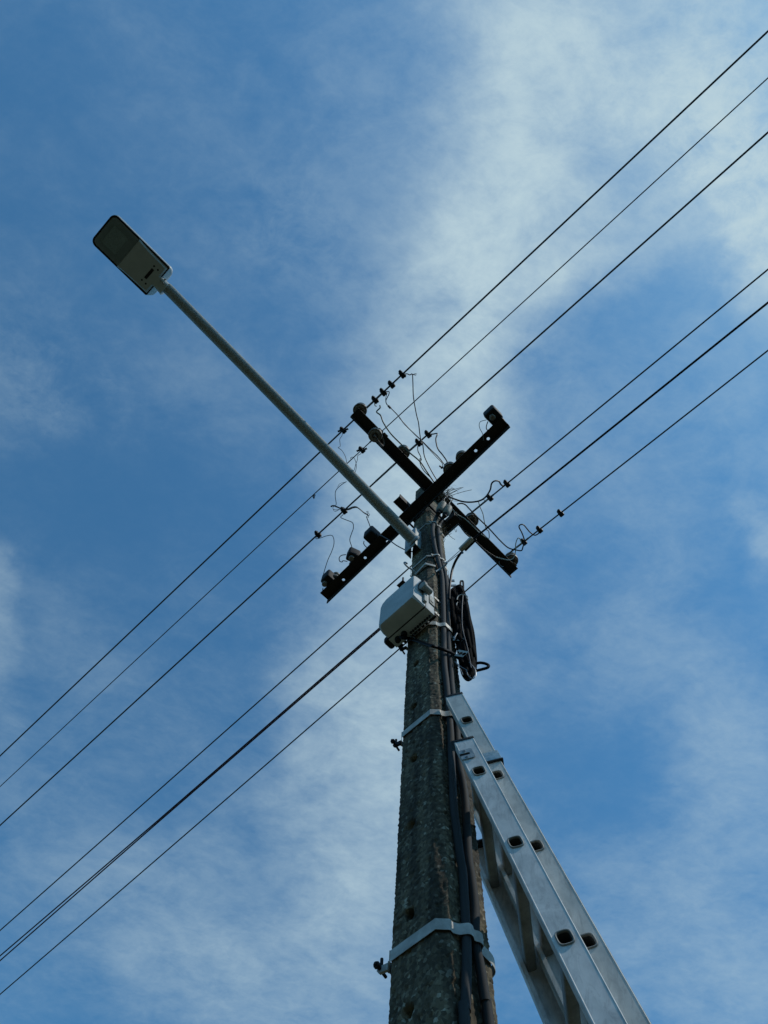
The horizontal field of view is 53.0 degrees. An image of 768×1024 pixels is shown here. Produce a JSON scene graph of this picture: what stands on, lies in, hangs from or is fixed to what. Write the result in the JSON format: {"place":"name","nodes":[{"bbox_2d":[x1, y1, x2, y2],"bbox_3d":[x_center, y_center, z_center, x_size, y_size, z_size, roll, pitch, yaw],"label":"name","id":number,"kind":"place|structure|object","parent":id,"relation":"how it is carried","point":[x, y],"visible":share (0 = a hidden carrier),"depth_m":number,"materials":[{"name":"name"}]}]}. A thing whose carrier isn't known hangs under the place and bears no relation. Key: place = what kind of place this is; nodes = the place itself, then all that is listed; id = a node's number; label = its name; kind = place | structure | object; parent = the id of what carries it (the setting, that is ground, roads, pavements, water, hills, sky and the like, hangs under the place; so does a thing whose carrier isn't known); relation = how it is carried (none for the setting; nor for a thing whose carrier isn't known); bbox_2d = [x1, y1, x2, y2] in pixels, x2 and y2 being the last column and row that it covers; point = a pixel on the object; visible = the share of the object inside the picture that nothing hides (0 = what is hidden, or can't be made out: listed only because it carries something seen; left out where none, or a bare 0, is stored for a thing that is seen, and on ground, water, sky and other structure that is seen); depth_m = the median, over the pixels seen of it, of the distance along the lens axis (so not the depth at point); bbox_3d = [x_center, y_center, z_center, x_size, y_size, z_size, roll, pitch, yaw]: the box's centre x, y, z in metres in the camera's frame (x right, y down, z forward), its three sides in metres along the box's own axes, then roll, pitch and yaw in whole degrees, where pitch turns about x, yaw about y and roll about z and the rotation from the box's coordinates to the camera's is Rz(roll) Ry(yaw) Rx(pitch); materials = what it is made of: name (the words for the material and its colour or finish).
{"place":"outdoors","nodes":[
{"label":"outdoors","id":0,"kind":"place"},
{"bbox_2d":[0,0,767,1023],"label":"sky","id":1,"kind":"structure","parent":0,"point":[332,186],"materials":[{"name":"blue"}]},
{"label":"ground","id":2,"kind":"structure","parent":0,"visible":0},
{"bbox_2d":[388,488,497,1023],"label":"utility pole","id":3,"kind":"object","parent":2,"relation":"on","point":[425,987],"visible":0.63,"depth_m":1.94,"materials":[{"name":"concrete"}]},
{"bbox_2d":[0,628,379,960],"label":"service cable","id":4,"kind":"object","parent":3,"relation":"attached to","point":[375,632],"visible":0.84,"depth_m":3.68,"materials":[{"name":"black rubber"}]},
{"bbox_2d":[93,215,420,558],"bbox_3d":[-0.674,-0.639,4.050,2.321,0.624,0.211,44,-75,-11],"label":"street lamp","id":5,"kind":"object","parent":3,"relation":"attached to","point":[130,253],"visible":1,"depth_m":4.07,"materials":[{"name":"metal"}]},
{"bbox_2d":[379,576,436,648],"bbox_3d":[0.107,0.364,3.288,0.273,0.522,0.132,-43,-78,15],"label":"junction box","id":6,"kind":"object","parent":3,"relation":"attached to","point":[407,608],"visible":0.98,"depth_m":3.08,"materials":[{"name":"grey plastic"}]},
{"bbox_2d":[399,636,457,658],"bbox_3d":[0.207,0.511,2.958,0.297,0.263,0.130,8,-71,0],"label":"box lead","id":7,"kind":"object","parent":6,"relation":"attached to","point":[428,644],"visible":0.81,"depth_m":2.88,"materials":[{"name":"black rubber"}]},
{"bbox_2d":[454,650,468,656],"bbox_3d":[0.286,0.528,2.871,0.064,0.064,0.002,-21,-74,9],"label":"perforated strap","id":8,"kind":"object","parent":7,"relation":"hanging from","point":[460,651],"visible":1,"depth_m":2.87,"materials":[{"name":"metal"}]},
{"bbox_2d":[320,417,509,602],"bbox_3d":[0.233,0.078,4.543,0.278,0.082,1.524,43,-75,-11],"label":"crossarm","id":9,"kind":"object","parent":3,"relation":"attached to","point":[445,480],"visible":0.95,"depth_m":4.51,"materials":[{"name":"wood"}]},
{"bbox_2d":[321,569,334,586],"bbox_3d":[-0.333,0.426,4.751,0.099,0.122,0.072,43,-75,-11],"label":"fuse box","id":10,"kind":"object","parent":9,"relation":"attached to","point":[327,578],"visible":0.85,"depth_m":4.71,"materials":[{"name":"grey plastic"}]},
{"bbox_2d":[346,547,360,561],"bbox_3d":[-0.178,0.273,4.692,0.098,0.122,0.060,25,-72,-6],"label":"fuse box","id":11,"kind":"object","parent":9,"relation":"attached to","point":[352,554],"visible":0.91,"depth_m":4.66,"materials":[{"name":"grey plastic"}]},
{"bbox_2d":[363,526,380,543],"bbox_3d":[-0.065,0.149,4.657,0.101,0.100,0.074,43,-75,-11],"label":"fuse box","id":12,"kind":"object","parent":9,"relation":"attached to","point":[370,535],"visible":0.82,"depth_m":4.61,"materials":[{"name":"grey plastic"}]},
{"bbox_2d":[366,516,412,551],"bbox_3d":[0.023,0.129,4.465,0.344,0.982,0.035,-24,-74,10],"label":"jumper lead","id":13,"kind":"object","parent":9,"relation":"attached to","point":[388,539],"visible":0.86,"depth_m":4.35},
{"bbox_2d":[443,461,453,471],"bbox_3d":[0.389,-0.250,4.519,0.084,0.125,0.084,8,-71,0],"label":"insulator","id":14,"kind":"object","parent":9,"relation":"on","point":[447,465],"visible":0.33,"depth_m":4.50,"materials":[{"name":"ceramic"}]},
{"bbox_2d":[456,450,465,459],"bbox_3d":[0.456,-0.317,4.493,0.078,0.125,0.078,8,-71,0],"label":"insulator","id":15,"kind":"object","parent":9,"relation":"on","point":[459,453],"visible":0.37,"depth_m":4.47,"materials":[{"name":"ceramic"}]},
{"bbox_2d":[458,523,495,557],"bbox_3d":[0.539,0.159,4.673,0.028,0.207,0.448,-39,-77,14],"label":"jumper lead","id":16,"kind":"object","parent":9,"relation":"attached to","point":[476,542],"visible":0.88,"depth_m":4.71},
{"bbox_2d":[483,405,502,424],"bbox_3d":[0.627,-0.543,4.382,0.103,0.122,0.078,43,-75,-11],"label":"fuse box","id":17,"kind":"object","parent":9,"relation":"attached to","point":[492,414],"visible":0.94,"depth_m":4.34,"materials":[{"name":"grey plastic"}]},
{"bbox_2d":[390,709,451,750],"bbox_3d":[0.162,0.742,2.510,0.229,0.038,0.184,-39,-77,14],"label":"steel band","id":18,"kind":"object","parent":3,"relation":"attached to","point":[395,743],"visible":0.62,"depth_m":2.48,"materials":[{"name":"silver metal"}]},
{"bbox_2d":[403,561,447,574],"bbox_3d":[0.196,0.262,3.601,0.211,0.210,0.120,-8,-72,5],"label":"hook bracket","id":19,"kind":"object","parent":3,"relation":"attached to","point":[422,567],"visible":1,"depth_m":3.67,"materials":[{"name":"metal"}]},
{"bbox_2d":[398,621,456,654],"bbox_3d":[0.190,0.539,3.118,0.220,0.038,0.174,-38,-77,14],"label":"steel band","id":20,"kind":"object","parent":3,"relation":"attached to","point":[402,648],"visible":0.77,"depth_m":3.09,"materials":[{"name":"silver metal"}]},
{"bbox_2d":[410,554,448,576],"bbox_3d":[0.233,0.296,3.812,0.181,0.014,0.157,-43,-78,15],"label":"steel band","id":21,"kind":"object","parent":3,"relation":"attached to","point":[431,555],"visible":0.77,"depth_m":3.79,"materials":[{"name":"silver metal"}]},
{"bbox_2d":[350,407,517,577],"bbox_3d":[0.273,-0.047,4.807,1.451,0.081,0.287,43,-75,-11],"label":"crossarm","id":22,"kind":"object","parent":3,"relation":"attached to","point":[397,456],"visible":0.82,"depth_m":4.79,"materials":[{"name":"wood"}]},
{"bbox_2d":[353,402,366,414],"bbox_3d":[-0.147,-0.628,4.745,0.088,0.125,0.088,8,-71,0],"label":"insulator","id":23,"kind":"object","parent":22,"relation":"attached to","point":[359,405],"visible":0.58,"depth_m":4.72,"materials":[{"name":"ceramic"}]},
{"bbox_2d":[0,30,767,755],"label":"overhead wire","id":24,"kind":"object","parent":23,"relation":"attached to","point":[410,366],"visible":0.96,"depth_m":4.52,"materials":[{"name":"black metal"}]},
{"bbox_2d":[338,427,348,433],"bbox_3d":[-0.256,-0.511,4.807,0.063,0.046,0.043,21,-72,-4],"label":"wire connector","id":25,"kind":"object","parent":24,"relation":"attached to","point":[343,430],"visible":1,"depth_m":4.80,"materials":[{"name":"black plastic"}]},
{"bbox_2d":[371,396,378,403],"bbox_3d":[-0.057,-0.689,4.723,0.032,0.042,0.058,-42,-78,14],"label":"wire connector","id":26,"kind":"object","parent":24,"relation":"attached to","point":[374,399],"visible":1,"depth_m":4.71,"materials":[{"name":"black plastic"}]},
{"bbox_2d":[376,405,433,482],"bbox_3d":[0.126,-0.406,4.660,0.046,0.266,0.538,-38,-77,14],"label":"jumper lead","id":27,"kind":"object","parent":26,"relation":"hanging from","point":[401,444],"visible":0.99,"depth_m":4.62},
{"bbox_2d":[379,388,386,395],"bbox_3d":[-0.006,-0.732,4.699,0.032,0.040,0.059,-42,-78,14],"label":"wire connector","id":28,"kind":"object","parent":24,"relation":"attached to","point":[382,392],"visible":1,"depth_m":4.69,"materials":[{"name":"black plastic"}]},
{"bbox_2d":[385,391,443,468],"bbox_3d":[0.187,-0.467,4.640,0.072,0.270,0.614,-39,-77,14],"label":"jumper lead","id":29,"kind":"object","parent":28,"relation":"attached to","point":[390,407],"visible":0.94,"depth_m":4.62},
{"bbox_2d":[388,380,395,388],"bbox_3d":[0.043,-0.775,4.675,0.032,0.045,0.057,-42,-78,14],"label":"wire connector","id":30,"kind":"object","parent":24,"relation":"attached to","point":[391,384],"visible":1,"depth_m":4.66,"materials":[{"name":"black plastic"}]},
{"bbox_2d":[398,370,405,378],"bbox_3d":[0.108,-0.831,4.644,0.032,0.040,0.059,-42,-78,14],"label":"wire connector","id":31,"kind":"object","parent":24,"relation":"attached to","point":[401,374],"visible":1,"depth_m":4.63,"materials":[{"name":"black plastic"}]},
{"bbox_2d":[405,373,436,479],"bbox_3d":[0.235,-0.515,4.609,0.087,0.286,0.632,-16,-73,8],"label":"jumper lead","id":32,"kind":"object","parent":31,"relation":"hanging from","point":[415,374],"visible":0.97,"depth_m":4.60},
{"bbox_2d":[368,427,384,446],"bbox_3d":[-0.032,-0.454,4.635,0.134,0.168,0.086,37,-74,-9],"label":"insulator","id":33,"kind":"object","parent":22,"relation":"hanging from","point":[374,434],"visible":1,"depth_m":4.59,"materials":[{"name":"ceramic"}]},
{"bbox_2d":[0,78,767,786],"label":"overhead wire","id":34,"kind":"object","parent":22,"relation":"attached to","point":[408,406],"visible":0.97,"depth_m":4.60,"materials":[{"name":"black metal"}]},
{"bbox_2d":[356,446,366,453],"bbox_3d":[-0.139,-0.389,4.815,0.063,0.046,0.043,21,-72,-4],"label":"wire connector","id":35,"kind":"object","parent":34,"relation":"attached to","point":[361,449],"visible":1,"depth_m":4.81,"materials":[{"name":"black plastic"}]},
{"bbox_2d":[398,445,409,456],"bbox_3d":[0.119,-0.374,4.818,0.088,0.125,0.088,8,-71,0],"label":"insulator","id":36,"kind":"object","parent":22,"relation":"attached to","point":[400,447],"visible":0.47,"depth_m":4.80,"materials":[{"name":"ceramic"}]},
{"bbox_2d":[0,131,767,825],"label":"overhead wire","id":37,"kind":"object","parent":36,"relation":"attached to","point":[410,449],"visible":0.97,"depth_m":4.71,"materials":[{"name":"black metal"}]},
{"bbox_2d":[314,530,321,537],"bbox_3d":[-0.434,0.145,5.036,0.032,0.040,0.059,-42,-78,14],"label":"wire connector","id":38,"kind":"object","parent":37,"relation":"attached to","point":[317,534],"visible":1,"depth_m":5.02,"materials":[{"name":"black plastic"}]},
{"bbox_2d":[316,535,333,573],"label":"jumper lead","id":39,"kind":"object","parent":38,"relation":"hanging from","point":[331,551],"visible":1,"depth_m":4.85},
{"bbox_2d":[330,505,369,517],"bbox_3d":[-0.217,-0.012,4.955,0.259,0.019,0.061,8,-71,0],"label":"wire bundle","id":40,"kind":"object","parent":37,"relation":"attached to","point":[350,508],"visible":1,"depth_m":4.95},
{"bbox_2d":[375,440,420,481],"bbox_3d":[0.089,-0.320,4.844,0.393,0.029,0.016,-42,-78,14],"label":"wire tie","id":41,"kind":"object","parent":37,"relation":"attached to","point":[411,448],"visible":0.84,"depth_m":4.86,"materials":[{"name":"metal"}]},
{"bbox_2d":[415,438,421,446],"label":"wire connector","id":42,"kind":"object","parent":37,"relation":"attached to","point":[418,442],"visible":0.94,"depth_m":4.78,"materials":[{"name":"black plastic"}]},
{"bbox_2d":[417,446,428,475],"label":"jumper lead","id":43,"kind":"object","parent":42,"relation":"hanging from","point":[420,460],"visible":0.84,"depth_m":4.73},
{"bbox_2d":[424,430,431,438],"bbox_3d":[0.271,-0.482,4.768,0.032,0.040,0.059,-42,-78,14],"label":"wire connector","id":44,"kind":"object","parent":37,"relation":"attached to","point":[427,434],"visible":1,"depth_m":4.75,"materials":[{"name":"black plastic"}]},
{"bbox_2d":[432,433,447,462],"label":"jumper lead","id":45,"kind":"object","parent":44,"relation":"hanging from","point":[437,446],"visible":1,"depth_m":4.64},
{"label":"wire connector","id":46,"kind":"object","parent":37,"relation":"attached to","visible":0},
{"bbox_2d":[340,512,353,546],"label":"jumper lead","id":47,"kind":"object","parent":46,"relation":"hanging from","point":[353,527],"visible":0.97,"depth_m":4.84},
{"bbox_2d":[466,512,478,524],"bbox_3d":[0.562,0.052,4.940,0.088,0.125,0.088,8,-71,0],"label":"insulator","id":48,"kind":"object","parent":22,"relation":"attached to","point":[471,518],"visible":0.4,"depth_m":4.92,"materials":[{"name":"ceramic"}]},
{"bbox_2d":[0,269,767,930],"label":"overhead wire","id":49,"kind":"object","parent":48,"relation":"attached to","point":[394,581],"visible":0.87,"depth_m":5.11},
{"bbox_2d":[444,494,493,536],"bbox_3d":[0.513,0.050,4.942,0.503,0.030,0.014,-42,-78,14],"label":"wire tie","id":50,"kind":"object","parent":49,"relation":"attached to","point":[482,503],"visible":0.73,"depth_m":4.92,"materials":[{"name":"metal"}]},
{"bbox_2d":[487,494,493,501],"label":"wire connector","id":51,"kind":"object","parent":49,"relation":"attached to","point":[489,497],"visible":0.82,"depth_m":4.87,"materials":[{"name":"black plastic"}]},
{"bbox_2d":[452,500,489,538],"bbox_3d":[0.542,0.060,4.814,0.233,0.175,0.236,-2,-72,3],"label":"jumper lead","id":52,"kind":"object","parent":51,"relation":"hanging from","point":[472,525],"visible":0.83,"depth_m":4.82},
{"bbox_2d":[503,480,510,487],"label":"wire connector","id":53,"kind":"object","parent":49,"relation":"attached to","point":[506,483],"visible":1,"depth_m":4.82,"materials":[{"name":"black plastic"}]},
{"bbox_2d":[448,480,503,502],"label":"jumper lead","id":54,"kind":"object","parent":53,"relation":"hanging from","point":[492,482],"visible":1,"depth_m":4.67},
{"bbox_2d":[506,552,517,564],"bbox_3d":[0.830,0.311,5.015,0.088,0.125,0.088,8,-71,0],"label":"insulator","id":55,"kind":"object","parent":22,"relation":"attached to","point":[510,555],"visible":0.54,"depth_m":4.99,"materials":[{"name":"ceramic"}]},
{"bbox_2d":[0,350,767,994],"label":"overhead wire","id":56,"kind":"object","parent":55,"relation":"attached to","point":[386,660],"visible":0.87,"depth_m":5.28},
{"bbox_2d":[505,537,527,555],"bbox_3d":[0.837,0.251,4.999,0.263,0.028,0.014,-42,-78,14],"label":"wire tie","id":57,"kind":"object","parent":56,"relation":"attached to","point":[517,547],"visible":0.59,"depth_m":4.98,"materials":[{"name":"metal"}]},
{"bbox_2d":[536,526,542,533],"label":"wire connector","id":58,"kind":"object","parent":56,"relation":"attached to","point":[539,529],"visible":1,"depth_m":4.92,"materials":[{"name":"black plastic"}]},
{"bbox_2d":[457,503,538,550],"bbox_3d":[0.691,0.093,4.792,0.615,0.288,0.157,26,-72,-6],"label":"jumper lead","id":59,"kind":"object","parent":58,"relation":"attached to","point":[496,536],"visible":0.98,"depth_m":4.78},
{"bbox_2d":[557,509,563,516],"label":"wire connector","id":60,"kind":"object","parent":56,"relation":"attached to","point":[560,512],"visible":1,"depth_m":4.86,"materials":[{"name":"black plastic"}]},
{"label":"wire connector","id":61,"kind":"object","parent":56,"relation":"attached to","visible":0},
{"bbox_2d":[496,537,521,559],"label":"jumper lead","id":62,"kind":"object","parent":61,"relation":"hanging from","point":[515,551],"visible":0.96,"depth_m":4.87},
{"bbox_2d":[373,918,495,978],"bbox_3d":[0.123,1.003,1.718,0.238,0.039,0.198,-42,-78,14],"label":"steel band","id":63,"kind":"object","parent":3,"relation":"attached to","point":[425,931],"visible":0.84,"depth_m":1.69,"materials":[{"name":"silver metal"}]},
{"bbox_2d":[442,522,456,539],"bbox_3d":[0.348,0.116,4.373,0.130,0.065,0.106,8,-71,0],"label":"straw tuft","id":64,"kind":"object","parent":3,"relation":"attached to","point":[446,531],"visible":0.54,"depth_m":4.37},
{"bbox_2d":[438,486,469,506],"bbox_3d":[0.398,-0.109,4.568,0.140,0.104,0.210,49,-76,-13],"label":"straw tuft","id":65,"kind":"object","parent":3,"relation":"on","point":[446,493],"visible":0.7,"depth_m":4.58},
{"bbox_2d":[450,580,489,681],"bbox_3d":[0.341,0.468,3.163,0.132,0.950,0.089,-11,-72,6],"label":"cable coil","id":66,"kind":"object","parent":3,"relation":"hanging from","point":[462,624],"visible":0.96,"depth_m":3.06,"materials":[{"name":"rubber"}]},
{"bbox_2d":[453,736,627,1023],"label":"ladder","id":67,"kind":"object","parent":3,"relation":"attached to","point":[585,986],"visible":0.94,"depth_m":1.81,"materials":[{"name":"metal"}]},
{"bbox_2d":[444,692,650,1023],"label":"ladder","id":68,"kind":"object","parent":3,"relation":"attached to","point":[618,985],"visible":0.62,"depth_m":1.85,"materials":[{"name":"metal"}]},
{"bbox_2d":[446,302,767,599],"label":"service cable","id":69,"kind":"object","parent":3,"relation":"attached to","point":[468,543],"visible":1,"depth_m":3.33,"materials":[{"name":"plastic"}]},
{"bbox_2d":[430,495,471,1023],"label":"riser cable","id":70,"kind":"object","parent":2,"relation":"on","point":[464,1007],"visible":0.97,"depth_m":1.97,"materials":[{"name":"black rubber"}]},
{"bbox_2d":[436,499,493,1023],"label":"riser cable","id":71,"kind":"object","parent":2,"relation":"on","point":[484,993],"visible":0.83,"depth_m":1.96,"materials":[{"name":"black rubber"}]}
]}

